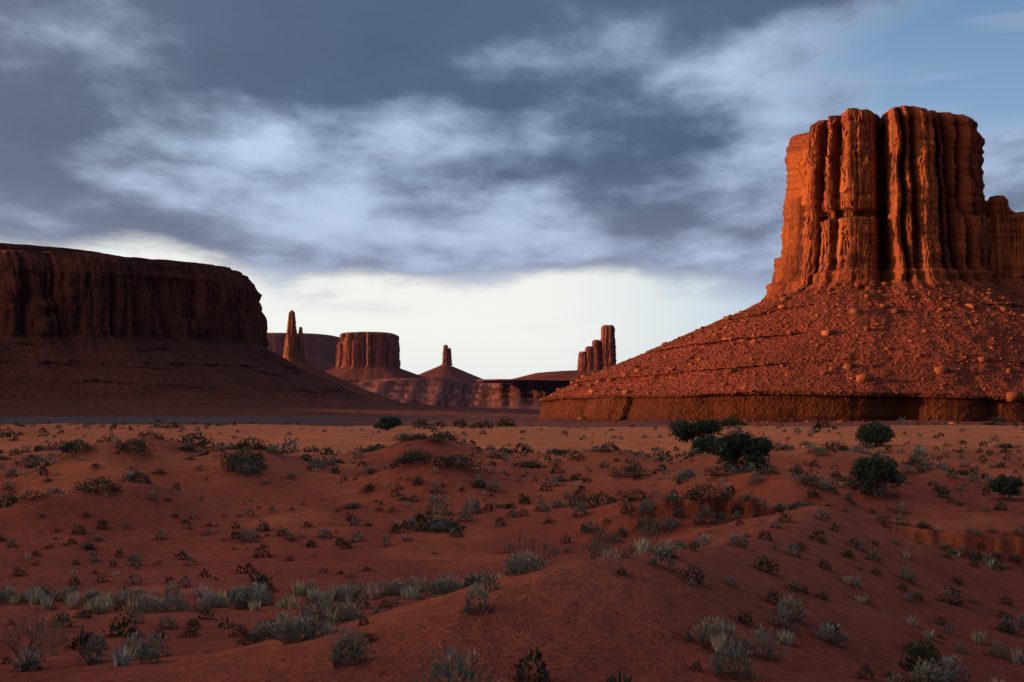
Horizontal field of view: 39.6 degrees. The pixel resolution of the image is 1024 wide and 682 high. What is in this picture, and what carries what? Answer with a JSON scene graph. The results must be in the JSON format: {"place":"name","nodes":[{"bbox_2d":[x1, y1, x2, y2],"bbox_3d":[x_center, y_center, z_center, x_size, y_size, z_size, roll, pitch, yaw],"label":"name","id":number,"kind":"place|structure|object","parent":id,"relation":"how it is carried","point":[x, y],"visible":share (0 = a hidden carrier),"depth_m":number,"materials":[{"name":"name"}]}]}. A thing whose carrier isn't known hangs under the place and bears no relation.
{"place":"outdoors","nodes":[
{"label":"outdoors","id":0,"kind":"place"},
{"bbox_2d":[0,377,1023,681],"bbox_3d":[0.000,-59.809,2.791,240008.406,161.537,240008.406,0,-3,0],"label":"terrain","id":1,"kind":"structure","parent":0,"point":[574,617],"depth_m":73.40,"materials":[{"name":"brown sand"}]},
{"bbox_2d":[0,250,540,416],"bbox_3d":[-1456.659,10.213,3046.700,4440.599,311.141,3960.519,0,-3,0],"label":"mesa","id":2,"kind":"structure","parent":1,"relation":"on","point":[90,335],"depth_m":2554.21,"materials":[{"name":"brown stone"}]},
{"bbox_2d":[0,243,116,255],"bbox_3d":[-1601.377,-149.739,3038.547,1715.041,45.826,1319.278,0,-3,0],"label":"mesa top","id":3,"kind":"object","parent":2,"relation":"on","point":[19,247],"visible":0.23,"depth_m":2705.68,"materials":[{"name":"brown stone"}]},
{"bbox_2d":[266,333,339,370],"bbox_3d":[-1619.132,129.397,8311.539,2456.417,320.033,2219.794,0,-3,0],"label":"mesa","id":4,"kind":"structure","parent":1,"relation":"on","point":[320,351],"depth_m":7884.36,"materials":[{"name":"brown stone"}]},
{"bbox_2d":[0,514,679,664],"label":"dry shrubs","id":5,"kind":"object","parent":1,"relation":"on","point":[39,625],"visible":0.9,"depth_m":36.61,"materials":[{"name":"plant"}]},
{"bbox_2d":[283,310,396,401],"bbox_3d":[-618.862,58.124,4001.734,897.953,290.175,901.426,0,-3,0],"label":"spire","id":6,"kind":"structure","parent":1,"relation":"on","point":[291,352],"depth_m":3971.65,"materials":[{"name":"brown stone"}]},
{"bbox_2d":[298,326,306,361],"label":"rock spire","id":7,"kind":"object","parent":6,"relation":"on","point":[301,346],"visible":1,"depth_m":4002.09,"materials":[{"name":"brown stone"}]},
{"bbox_2d":[325,332,425,380],"bbox_3d":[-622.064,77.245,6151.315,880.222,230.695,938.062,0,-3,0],"label":"butte","id":8,"kind":"object","parent":1,"relation":"on","point":[361,356],"visible":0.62,"depth_m":6010.53,"materials":[{"name":"brown stone"}]},
{"bbox_2d":[419,345,481,378],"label":"spire","id":9,"kind":"structure","parent":1,"relation":"on","point":[445,369],"depth_m":6415.12,"materials":[{"name":"brown stone"}]},
{"bbox_2d":[448,348,452,364],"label":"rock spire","id":10,"kind":"object","parent":9,"relation":"on","point":[449,357],"visible":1,"depth_m":6498.78,"materials":[{"name":"brown stone"}]},
{"bbox_2d":[0,415,1023,681],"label":"shrubs","id":11,"kind":"object","parent":1,"relation":"on","point":[290,629],"visible":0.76,"depth_m":66.78,"materials":[{"name":"green plant"}]},
{"bbox_2d":[0,435,1023,681],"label":"grass tufts","id":12,"kind":"object","parent":1,"relation":"on","point":[120,659],"visible":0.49,"depth_m":52.43,"materials":[{"name":"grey plant"}]},
{"bbox_2d":[479,370,598,382],"bbox_3d":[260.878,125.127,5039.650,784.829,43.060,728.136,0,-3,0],"label":"hill","id":13,"kind":"structure","parent":1,"relation":"on","point":[560,375],"depth_m":4890.28,"materials":[{"name":"brown stone"}]},
{"bbox_2d":[555,325,616,381],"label":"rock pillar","id":14,"kind":"structure","parent":13,"relation":"on","point":[608,350],"depth_m":4966.68,"materials":[{"name":"brown stone"}]},
{"bbox_2d":[577,351,586,371],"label":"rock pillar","id":15,"kind":"structure","parent":14,"relation":"on","point":[581,364],"depth_m":4979.14,"materials":[{"name":"brown stone"}]},
{"bbox_2d":[585,346,592,370],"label":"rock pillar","id":16,"kind":"structure","parent":14,"relation":"on","point":[589,356],"depth_m":4973.70,"materials":[{"name":"brown stone"}]},
{"bbox_2d":[592,340,601,370],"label":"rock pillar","id":17,"kind":"structure","parent":14,"relation":"on","point":[596,346],"depth_m":4969.57,"materials":[{"name":"brown stone"}]},
{"bbox_2d":[538,105,1023,422],"bbox_3d":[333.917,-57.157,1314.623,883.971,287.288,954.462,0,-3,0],"label":"butte","id":18,"kind":"object","parent":1,"relation":"on","point":[894,196],"visible":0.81,"depth_m":1171.25,"materials":[{"name":"orange stone"}]},
{"bbox_2d":[496,282,1022,423],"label":"talus blocks","id":19,"kind":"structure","parent":18,"relation":"on","point":[1010,396],"depth_m":1022.98,"materials":[{"name":"orange stone"}]},
{"bbox_2d":[539,282,1023,421],"bbox_3d":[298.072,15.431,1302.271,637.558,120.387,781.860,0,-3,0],"label":"talus boulders","id":20,"kind":"object","parent":18,"relation":"on","point":[866,328],"visible":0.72,"depth_m":1141.28,"materials":[{"name":"orange stone"}]},
{"bbox_2d":[0,0,1023,378],"label":"sky","id":21,"kind":"structure","parent":0,"point":[501,184],"materials":[{"name":"grey"}]},
{"bbox_2d":[372,415,1023,498],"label":"juniper","id":22,"kind":"object","parent":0,"point":[747,442],"depth_m":98.86,"materials":[{"name":"green plant"}]},
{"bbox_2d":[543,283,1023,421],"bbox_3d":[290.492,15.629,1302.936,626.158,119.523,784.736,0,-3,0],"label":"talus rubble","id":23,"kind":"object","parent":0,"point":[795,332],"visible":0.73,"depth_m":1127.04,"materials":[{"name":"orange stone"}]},
{"bbox_2d":[985,195,1013,291],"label":"butte shoulder","id":24,"kind":"object","parent":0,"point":[998,213],"visible":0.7,"depth_m":1240.79},
{"bbox_2d":[1009,212,1023,297],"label":"butte shoulder","id":25,"kind":"object","parent":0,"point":[1016,276],"visible":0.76,"depth_m":1236.18}
]}

